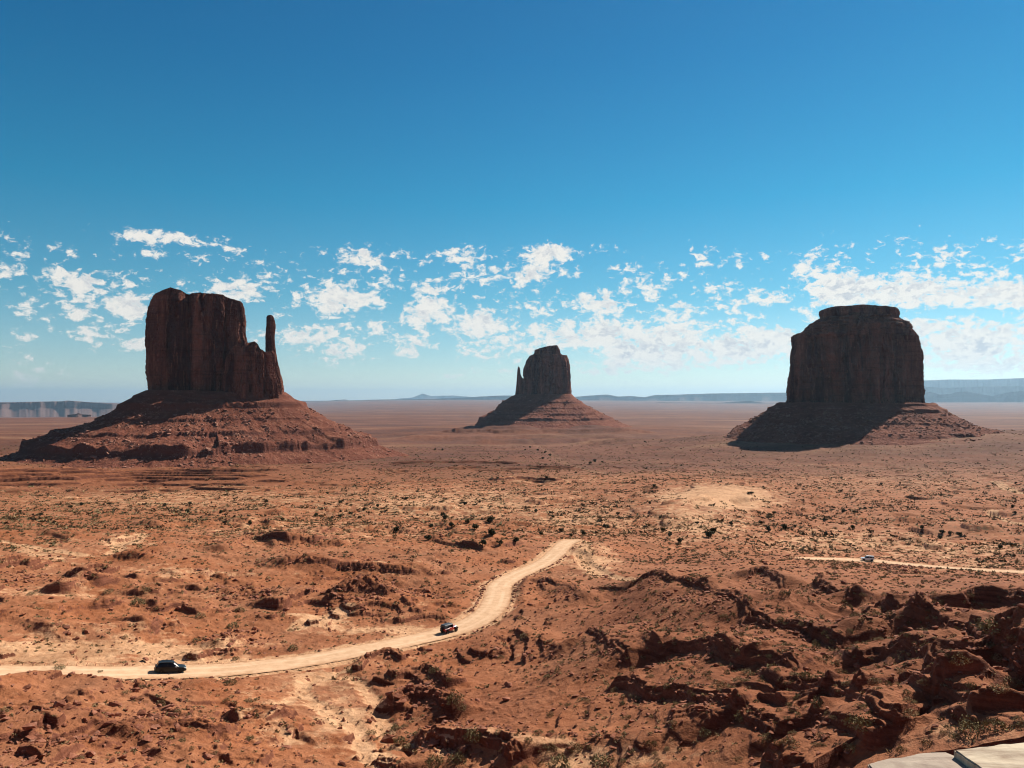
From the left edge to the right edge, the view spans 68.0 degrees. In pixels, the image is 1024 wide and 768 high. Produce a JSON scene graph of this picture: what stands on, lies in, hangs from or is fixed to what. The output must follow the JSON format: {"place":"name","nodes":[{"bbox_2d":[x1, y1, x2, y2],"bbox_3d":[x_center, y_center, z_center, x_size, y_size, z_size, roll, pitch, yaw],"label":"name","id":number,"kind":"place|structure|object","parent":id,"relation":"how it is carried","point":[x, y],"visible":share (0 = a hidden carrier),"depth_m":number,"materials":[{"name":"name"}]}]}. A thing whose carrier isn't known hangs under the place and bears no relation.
{"place":"outdoors","nodes":[
{"label":"outdoors","id":0,"kind":"place"},
{"bbox_2d":[67,413,90,416],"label":"hills","id":1,"kind":"structure","parent":0,"point":[78,415],"depth_m":8070.21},
{"bbox_2d":[0,540,578,679],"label":"dirt road","id":2,"kind":"structure","parent":0,"point":[494,603],"depth_m":144.11,"materials":[{"name":"soil"}]},
{"bbox_2d":[154,660,186,673],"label":"car","id":3,"kind":"object","parent":2,"relation":"on","point":[161,666],"visible":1,"depth_m":127.35,"materials":[{"name":"black paint"}]},
{"bbox_2d":[440,622,457,633],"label":"car","id":4,"kind":"object","parent":2,"relation":"on","point":[446,627],"visible":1,"depth_m":161.08,"materials":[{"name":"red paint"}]},
{"bbox_2d":[303,399,349,401],"bbox_3d":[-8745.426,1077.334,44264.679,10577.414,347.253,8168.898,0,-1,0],"label":"hills","id":5,"kind":"structure","parent":0,"point":[331,400],"depth_m":40798.40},
{"bbox_2d":[400,394,467,398],"bbox_3d":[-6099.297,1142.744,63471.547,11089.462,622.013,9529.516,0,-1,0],"label":"mountain","id":6,"kind":"structure","parent":0,"point":[422,396],"depth_m":59455.55,"materials":[{"name":"stone"}]},
{"bbox_2d":[0,400,1023,767],"bbox_3d":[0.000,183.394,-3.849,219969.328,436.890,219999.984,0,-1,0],"label":"ground","id":7,"kind":"structure","parent":0,"point":[414,426],"depth_m":167.53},
{"bbox_2d":[0,706,8,713],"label":"desert shrub","id":8,"kind":"object","parent":7,"relation":"on","point":[2,709],"visible":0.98,"depth_m":84.25,"materials":[{"name":"plant"}]},
{"bbox_2d":[23,684,31,689],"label":"boulder","id":9,"kind":"object","parent":7,"relation":"on","point":[28,686],"visible":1,"depth_m":103.30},
{"bbox_2d":[21,759,36,765],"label":"boulder","id":10,"kind":"object","parent":7,"relation":"on","point":[27,762],"visible":1,"depth_m":72.46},
{"bbox_2d":[22,722,36,730],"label":"boulder","id":11,"kind":"object","parent":7,"relation":"on","point":[27,726],"visible":1,"depth_m":81.17,"materials":[{"name":"stone"}]},
{"bbox_2d":[25,734,35,739],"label":"boulder","id":12,"kind":"object","parent":7,"relation":"on","point":[31,737],"visible":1,"depth_m":80.73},
{"bbox_2d":[28,755,36,759],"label":"boulder","id":13,"kind":"object","parent":7,"relation":"on","point":[32,757],"visible":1,"depth_m":73.30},
{"bbox_2d":[33,733,42,738],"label":"boulder","id":14,"kind":"object","parent":7,"relation":"on","point":[38,735],"visible":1,"depth_m":81.32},
{"bbox_2d":[35,738,45,742],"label":"boulder","id":15,"kind":"object","parent":7,"relation":"on","point":[41,740],"visible":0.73,"depth_m":76.90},
{"bbox_2d":[51,732,59,740],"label":"boulder","id":16,"kind":"object","parent":7,"relation":"on","point":[55,736],"visible":0.95,"depth_m":79.94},
{"bbox_2d":[52,701,65,707],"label":"boulder","id":17,"kind":"object","parent":7,"relation":"on","point":[59,703],"visible":1,"depth_m":88.81,"materials":[{"name":"stone"}]},
{"bbox_2d":[0,401,118,416],"bbox_3d":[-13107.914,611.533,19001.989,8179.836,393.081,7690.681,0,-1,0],"label":"mesa","id":18,"kind":"structure","parent":7,"relation":"on","point":[46,409],"depth_m":17939.98,"materials":[{"name":"stone"}]},
{"bbox_2d":[54,664,65,669],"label":"desert shrub","id":19,"kind":"object","parent":7,"relation":"on","point":[62,667],"visible":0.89,"depth_m":122.33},
{"bbox_2d":[66,752,76,758],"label":"boulder","id":20,"kind":"object","parent":7,"relation":"on","point":[70,755],"visible":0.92,"depth_m":76.17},
{"bbox_2d":[85,751,95,757],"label":"boulder","id":21,"kind":"object","parent":7,"relation":"on","point":[90,754],"visible":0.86,"depth_m":76.46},
{"bbox_2d":[89,736,97,741],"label":"boulder","id":22,"kind":"object","parent":7,"relation":"on","point":[93,738],"visible":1,"depth_m":80.52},
{"bbox_2d":[101,720,114,726],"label":"boulder","id":23,"kind":"object","parent":7,"relation":"on","point":[106,723],"visible":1,"depth_m":86.89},
{"bbox_2d":[108,757,115,763],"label":"boulder","id":24,"kind":"object","parent":7,"relation":"on","point":[112,759],"visible":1,"depth_m":75.89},
{"bbox_2d":[108,702,121,706],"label":"boulder","id":25,"kind":"object","parent":7,"relation":"on","point":[111,704],"visible":0.81,"depth_m":98.70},
{"bbox_2d":[118,754,126,758],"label":"boulder","id":26,"kind":"object","parent":7,"relation":"on","point":[123,756],"visible":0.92,"depth_m":77.52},
{"bbox_2d":[130,597,146,605],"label":"desert shrub","id":27,"kind":"object","parent":7,"relation":"on","point":[134,602],"visible":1,"depth_m":169.20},
{"bbox_2d":[134,724,143,729],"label":"boulder","id":28,"kind":"object","parent":7,"relation":"on","point":[139,726],"visible":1,"depth_m":86.29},
{"bbox_2d":[136,709,145,717],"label":"boulder","id":29,"kind":"object","parent":7,"relation":"on","point":[141,712],"visible":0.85,"depth_m":94.76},
{"bbox_2d":[141,748,149,753],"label":"boulder","id":30,"kind":"object","parent":7,"relation":"on","point":[145,750],"visible":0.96,"depth_m":81.63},
{"bbox_2d":[142,734,152,741],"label":"boulder","id":31,"kind":"object","parent":7,"relation":"on","point":[146,738],"visible":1,"depth_m":84.53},
{"bbox_2d":[145,712,155,717],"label":"boulder","id":32,"kind":"object","parent":7,"relation":"on","point":[149,714],"visible":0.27,"depth_m":94.82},
{"bbox_2d":[167,712,178,716],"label":"boulder","id":33,"kind":"object","parent":7,"relation":"on","point":[171,714],"visible":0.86,"depth_m":96.62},
{"bbox_2d":[174,723,180,730],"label":"boulder","id":34,"kind":"object","parent":7,"relation":"on","point":[177,726],"visible":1,"depth_m":88.97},
{"bbox_2d":[195,611,205,618],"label":"desert shrub","id":35,"kind":"object","parent":7,"relation":"on","point":[198,614],"visible":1,"depth_m":165.25,"materials":[{"name":"plant"}]},
{"bbox_2d":[0,287,408,469],"bbox_3d":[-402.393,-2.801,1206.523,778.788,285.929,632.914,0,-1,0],"label":"butte","id":36,"kind":"object","parent":7,"relation":"on","point":[214,395],"visible":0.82,"depth_m":1124.06,"materials":[{"name":"stone"}]},
{"bbox_2d":[203,753,214,758],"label":"boulder","id":37,"kind":"object","parent":7,"relation":"on","point":[207,756],"visible":1,"depth_m":81.10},
{"bbox_2d":[222,679,236,685],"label":"desert shrub","id":38,"kind":"object","parent":7,"relation":"on","point":[229,681],"visible":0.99,"depth_m":119.53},
{"bbox_2d":[226,621,238,628],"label":"desert shrub","id":39,"kind":"object","parent":7,"relation":"on","point":[235,623],"visible":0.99,"depth_m":161.38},
{"bbox_2d":[280,745,291,748],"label":"boulder","id":40,"kind":"object","parent":7,"relation":"on","point":[287,746],"visible":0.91,"depth_m":88.37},
{"bbox_2d":[287,644,297,650],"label":"desert shrub","id":41,"kind":"object","parent":7,"relation":"on","point":[293,646],"visible":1,"depth_m":145.68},
{"bbox_2d":[339,760,345,766],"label":"boulder","id":42,"kind":"object","parent":7,"relation":"on","point":[341,762],"visible":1,"depth_m":83.45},
{"bbox_2d":[366,728,376,734],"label":"desert shrub","id":43,"kind":"object","parent":7,"relation":"on","point":[369,732],"visible":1,"depth_m":96.82,"materials":[{"name":"plant"}]},
{"bbox_2d":[381,735,393,742],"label":"boulder","id":44,"kind":"object","parent":7,"relation":"on","point":[386,739],"visible":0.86,"depth_m":92.79,"materials":[{"name":"stone"}]},
{"bbox_2d":[390,724,399,732],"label":"desert shrub","id":45,"kind":"object","parent":7,"relation":"on","point":[396,726],"visible":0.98,"depth_m":99.43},
{"bbox_2d":[394,693,401,698],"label":"boulder","id":46,"kind":"object","parent":7,"relation":"on","point":[398,696],"visible":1,"depth_m":107.80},
{"bbox_2d":[391,736,407,746],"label":"desert shrub","id":47,"kind":"object","parent":7,"relation":"on","point":[397,740],"visible":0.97,"depth_m":89.78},
{"bbox_2d":[401,743,410,750],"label":"desert shrub","id":48,"kind":"object","parent":7,"relation":"on","point":[408,746],"visible":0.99,"depth_m":87.20,"materials":[{"name":"plant"}]},
{"bbox_2d":[406,683,413,688],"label":"boulder","id":49,"kind":"object","parent":7,"relation":"on","point":[408,685],"visible":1,"depth_m":110.78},
{"bbox_2d":[428,738,438,746],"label":"boulder","id":50,"kind":"object","parent":7,"relation":"on","point":[433,742],"visible":1,"depth_m":84.76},
{"bbox_2d":[425,754,442,767],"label":"desert shrub","id":51,"kind":"object","parent":7,"relation":"on","point":[437,759],"visible":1,"depth_m":79.84,"materials":[{"name":"plant"}]},
{"bbox_2d":[428,666,439,673],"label":"desert shrub","id":52,"kind":"object","parent":7,"relation":"on","point":[431,669],"visible":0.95,"depth_m":121.32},
{"bbox_2d":[446,689,463,704],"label":"desert shrub","id":53,"kind":"object","parent":7,"relation":"on","point":[452,696],"visible":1,"depth_m":102.21,"materials":[{"name":"plant"}]},
{"bbox_2d":[447,749,465,766],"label":"desert shrub","id":54,"kind":"object","parent":7,"relation":"on","point":[457,755],"visible":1,"depth_m":79.42,"materials":[{"name":"plant"}]},
{"bbox_2d":[456,704,465,711],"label":"desert shrub","id":55,"kind":"object","parent":7,"relation":"on","point":[458,708],"visible":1,"depth_m":102.12,"materials":[{"name":"plant"}]},
{"bbox_2d":[459,745,467,752],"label":"boulder","id":56,"kind":"object","parent":7,"relation":"on","point":[463,748],"visible":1,"depth_m":81.00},
{"bbox_2d":[462,725,481,744],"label":"desert shrub","id":57,"kind":"object","parent":7,"relation":"on","point":[471,734],"visible":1,"depth_m":81.64,"materials":[{"name":"plant"}]},
{"bbox_2d":[477,724,487,732],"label":"boulder","id":58,"kind":"object","parent":7,"relation":"on","point":[482,729],"visible":1,"depth_m":82.12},
{"bbox_2d":[486,515,494,522],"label":"juniper tree","id":59,"kind":"object","parent":7,"relation":"on","point":[490,519],"visible":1,"depth_m":356.38,"materials":[{"name":"green plant"}]},
{"bbox_2d":[488,528,495,535],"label":"juniper tree","id":60,"kind":"object","parent":7,"relation":"on","point":[491,531],"visible":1,"depth_m":302.65,"materials":[{"name":"green plant"}]},
{"bbox_2d":[502,696,510,700],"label":"boulder","id":61,"kind":"object","parent":7,"relation":"on","point":[505,698],"visible":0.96,"depth_m":105.72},
{"bbox_2d":[504,681,511,687],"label":"boulder","id":62,"kind":"object","parent":7,"relation":"on","point":[508,684],"visible":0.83,"depth_m":113.79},
{"bbox_2d":[0,513,1023,767],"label":"shrubs","id":63,"kind":"object","parent":7,"relation":"on","point":[570,531],"visible":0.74,"depth_m":205.67,"materials":[{"name":"foliage"},{"name":"wood"}]},
{"bbox_2d":[0,430,1023,564],"bbox_3d":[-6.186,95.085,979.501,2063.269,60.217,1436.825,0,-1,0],"label":"scrub","id":64,"kind":"object","parent":7,"relation":"on","point":[145,504],"visible":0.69,"depth_m":529.13,"materials":[{"name":"plant"}]},
{"bbox_2d":[0,528,1023,767],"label":"rubble","id":65,"kind":"object","parent":7,"relation":"on","point":[548,734],"visible":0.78,"depth_m":116.42,"materials":[{"name":"stone"}]},
{"bbox_2d":[547,744,557,751],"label":"desert shrub","id":66,"kind":"object","parent":7,"relation":"on","point":[552,750],"visible":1,"depth_m":77.23,"materials":[{"name":"plant"}]},
{"bbox_2d":[475,345,631,428],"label":"butte","id":67,"kind":"object","parent":7,"relation":"on","point":[543,397],"visible":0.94,"depth_m":2747.24,"materials":[{"name":"stone"}]},
{"bbox_2d":[545,752,570,767],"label":"desert shrub","id":68,"kind":"object","parent":7,"relation":"on","point":[552,759],"visible":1,"depth_m":74.96,"materials":[{"name":"plant"}]},
{"bbox_2d":[350,393,786,400],"bbox_3d":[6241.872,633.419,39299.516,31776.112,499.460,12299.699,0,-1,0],"label":"mesa","id":69,"kind":"structure","parent":7,"relation":"on","point":[738,397],"depth_m":35239.66,"materials":[{"name":"stone"}]},
{"bbox_2d":[567,742,583,753],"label":"desert shrub","id":70,"kind":"object","parent":7,"relation":"on","point":[577,749],"visible":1,"depth_m":77.75,"materials":[{"name":"plant"}]},
{"bbox_2d":[590,753,614,767],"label":"desert shrub","id":71,"kind":"object","parent":7,"relation":"on","point":[596,756],"visible":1,"depth_m":73.52,"materials":[{"name":"plant"}]},
{"bbox_2d":[700,727,711,736],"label":"desert shrub","id":72,"kind":"object","parent":7,"relation":"on","point":[709,734],"visible":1,"depth_m":72.21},
{"bbox_2d":[704,529,714,537],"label":"juniper tree","id":73,"kind":"object","parent":7,"relation":"on","point":[708,534],"visible":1,"depth_m":336.92,"materials":[{"name":"green plant"}]},
{"bbox_2d":[710,680,727,688],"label":"desert shrub","id":74,"kind":"object","parent":7,"relation":"on","point":[720,684],"visible":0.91,"depth_m":81.37,"materials":[{"name":"plant"}]},
{"bbox_2d":[734,710,741,719],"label":"desert shrub","id":75,"kind":"object","parent":7,"relation":"on","point":[737,714],"visible":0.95,"depth_m":72.39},
{"bbox_2d":[734,676,744,683],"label":"desert shrub","id":76,"kind":"object","parent":7,"relation":"on","point":[738,680],"visible":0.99,"depth_m":81.06,"materials":[{"name":"plant"}]},
{"bbox_2d":[759,732,772,741],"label":"desert shrub","id":77,"kind":"object","parent":7,"relation":"on","point":[764,735],"visible":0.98,"depth_m":65.58,"materials":[{"name":"plant"}]},
{"bbox_2d":[779,735,800,747],"bbox_3d":[22.247,28.454,60.448,1.323,0.874,1.767,1,-2,-44],"label":"desert shrub","id":78,"kind":"object","parent":7,"relation":"on","point":[787,740],"visible":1,"depth_m":60.42,"materials":[{"name":"plant"}]},
{"bbox_2d":[797,671,810,680],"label":"desert shrub","id":79,"kind":"object","parent":7,"relation":"on","point":[808,674],"visible":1,"depth_m":75.19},
{"bbox_2d":[810,696,823,707],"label":"desert shrub","id":80,"kind":"object","parent":7,"relation":"on","point":[815,700],"visible":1,"depth_m":65.10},
{"bbox_2d":[822,734,829,739],"bbox_3d":[24.535,27.643,59.492,1.040,0.311,0.450,1,-1,-33],"label":"boulder","id":81,"kind":"object","parent":7,"relation":"on","point":[825,736],"visible":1,"depth_m":59.35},
{"bbox_2d":[823,654,832,659],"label":"desert shrub","id":82,"kind":"object","parent":7,"relation":"on","point":[826,656],"visible":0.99,"depth_m":83.96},
{"bbox_2d":[841,679,851,686],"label":"desert shrub","id":83,"kind":"object","parent":7,"relation":"on","point":[848,681],"visible":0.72,"depth_m":67.56,"materials":[{"name":"plant"}]},
{"bbox_2d":[842,742,855,753],"bbox_3d":[25.666,27.375,57.331,1.166,0.596,1.284,0,-1,-14],"label":"desert shrub","id":84,"kind":"object","parent":7,"relation":"on","point":[849,746],"visible":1,"depth_m":57.18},
{"bbox_2d":[841,712,874,733],"bbox_3d":[26.600,25.820,58.350,2.583,1.256,2.095,-1,-1,34],"label":"desert shrub","id":85,"kind":"object","parent":7,"relation":"on","point":[856,719],"visible":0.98,"depth_m":58.24,"materials":[{"name":"plant"}]},
{"bbox_2d":[854,703,866,708],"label":"desert shrub","id":86,"kind":"object","parent":7,"relation":"on","point":[864,705],"visible":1,"depth_m":61.03,"materials":[{"name":"plant"}]},
{"bbox_2d":[724,304,1023,444],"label":"butte","id":87,"kind":"object","parent":7,"relation":"on","point":[856,375],"visible":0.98,"depth_m":1395.39,"materials":[{"name":"stone"}]},
{"bbox_2d":[867,676,881,684],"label":"desert shrub","id":88,"kind":"object","parent":7,"relation":"on","point":[874,679],"visible":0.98,"depth_m":66.05,"materials":[{"name":"plant"}]},
{"bbox_2d":[895,744,907,753],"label":"desert shrub","id":89,"kind":"object","parent":7,"relation":"on","point":[901,747],"visible":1,"depth_m":54.15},
{"bbox_2d":[901,696,916,704],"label":"desert shrub","id":90,"kind":"object","parent":7,"relation":"on","point":[907,699],"visible":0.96,"depth_m":59.86,"materials":[{"name":"plant"}]},
{"bbox_2d":[903,707,918,716],"bbox_3d":[30.278,25.033,57.922,1.572,0.574,1.439,0,-1,18],"label":"desert shrub","id":91,"kind":"object","parent":7,"relation":"on","point":[909,712],"visible":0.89,"depth_m":57.82,"materials":[{"name":"plant"}]},
{"bbox_2d":[916,678,930,685],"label":"desert shrub","id":92,"kind":"object","parent":7,"relation":"on","point":[920,681],"visible":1,"depth_m":61.57,"materials":[{"name":"plant"}]},
{"bbox_2d":[919,737,932,747],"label":"desert shrub","id":93,"kind":"object","parent":7,"relation":"on","point":[923,743],"visible":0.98,"depth_m":53.66,"materials":[{"name":"plant"}]},
{"bbox_2d":[867,743,1023,767],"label":"stone parapet","id":94,"kind":"structure","parent":7,"relation":"on","point":[1005,756],"depth_m":3.38,"materials":[{"name":"stone"}]},
{"bbox_2d":[947,731,960,739],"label":"desert shrub","id":95,"kind":"object","parent":7,"relation":"on","point":[953,735],"visible":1,"depth_m":53.08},
{"bbox_2d":[947,651,971,664],"bbox_3d":[35.866,22.007,61.072,2.156,1.126,1.721,-1,-1,30],"label":"desert shrub","id":96,"kind":"object","parent":7,"relation":"on","point":[959,652],"visible":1,"depth_m":60.93,"materials":[{"name":"plant"}]},
{"bbox_2d":[952,713,988,742],"bbox_3d":[32.089,23.861,52.772,2.330,1.248,3.034,0,-1,19],"label":"desert shrub","id":97,"kind":"object","parent":7,"relation":"on","point":[960,727],"visible":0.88,"depth_m":52.91,"materials":[{"name":"plant"}]},
{"bbox_2d":[964,681,976,688],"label":"desert shrub","id":98,"kind":"object","parent":7,"relation":"on","point":[973,685],"visible":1,"depth_m":57.27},
{"bbox_2d":[924,386,1023,395],"bbox_3d":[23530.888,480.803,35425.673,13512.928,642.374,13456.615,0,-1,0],"label":"mesa","id":99,"kind":"structure","parent":7,"relation":"on","point":[991,390],"depth_m":32225.76,"materials":[{"name":"stone"}]},
{"bbox_2d":[924,378,1023,387],"bbox_3d":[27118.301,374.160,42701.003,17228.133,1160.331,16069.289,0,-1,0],"label":"mesa","id":100,"kind":"structure","parent":7,"relation":"on","point":[952,383],"depth_m":39099.57,"materials":[{"name":"stone"}]},
{"bbox_2d":[970,615,1000,634],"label":"desert shrub","id":101,"kind":"object","parent":7,"relation":"on","point":[989,622],"visible":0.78,"depth_m":68.84,"materials":[{"name":"plant"}]},
{"bbox_2d":[976,717,1010,732],"bbox_3d":[33.205,23.324,51.852,1.952,0.808,2.025,0,-1,-22],"label":"desert shrub","id":102,"kind":"object","parent":7,"relation":"on","point":[997,721],"visible":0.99,"depth_m":51.98,"materials":[{"name":"plant"}]},
{"bbox_2d":[989,652,1002,662],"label":"desert shrub","id":103,"kind":"object","parent":7,"relation":"on","point":[993,657],"visible":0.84,"depth_m":66.27,"materials":[{"name":"plant"}]},
{"bbox_2d":[991,683,1011,693],"bbox_3d":[35.361,22.054,55.165,1.730,0.588,1.300,1,-1,-35],"label":"desert shrub","id":104,"kind":"object","parent":7,"relation":"on","point":[996,687],"visible":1,"depth_m":54.92,"materials":[{"name":"plant"}]},
{"bbox_2d":[1003,676,1022,688],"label":"desert shrub","id":105,"kind":"object","parent":7,"relation":"on","point":[1011,680],"visible":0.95,"depth_m":60.61,"materials":[{"name":"plant"}]},
{"bbox_2d":[1011,715,1023,722],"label":"desert shrub","id":106,"kind":"object","parent":7,"relation":"on","point":[1016,717],"visible":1,"depth_m":51.86,"materials":[{"name":"plant"}]},
{"bbox_2d":[1014,660,1021,667],"bbox_3d":[41.244,22.721,61.677,0.598,0.476,0.739,0,-1,6],"label":"boulder","id":107,"kind":"object","parent":7,"relation":"on","point":[1017,663],"visible":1,"depth_m":61.53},
{"bbox_2d":[1013,721,1023,729],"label":"desert shrub","id":108,"kind":"object","parent":7,"relation":"on","point":[1022,725],"visible":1,"depth_m":51.28,"materials":[{"name":"plant"}]},
{"bbox_2d":[0,0,1023,401],"label":"sky","id":109,"kind":"structure","parent":0,"point":[428,197],"materials":[{"name":"blue"}]},
{"bbox_2d":[658,401,762,402],"bbox_3d":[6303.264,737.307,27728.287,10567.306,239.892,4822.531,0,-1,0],"label":"hills","id":110,"kind":"structure","parent":0,"point":[723,402],"depth_m":25983.51,"materials":[{"name":"stone"}]},
{"bbox_2d":[799,557,1023,572],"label":"dirt road","id":111,"kind":"structure","parent":0,"point":[900,563],"depth_m":287.10,"materials":[{"name":"soil"}]},
{"bbox_2d":[860,555,874,560],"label":"car","id":112,"kind":"object","parent":111,"relation":"on","point":[869,557],"visible":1,"depth_m":296.68,"materials":[{"name":"white paint"}]},
{"bbox_2d":[924,391,1023,401],"bbox_3d":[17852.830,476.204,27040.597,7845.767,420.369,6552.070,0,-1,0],"label":"hills","id":113,"kind":"structure","parent":0,"point":[967,396],"depth_m":26315.00,"materials":[{"name":"stone"}]}
]}

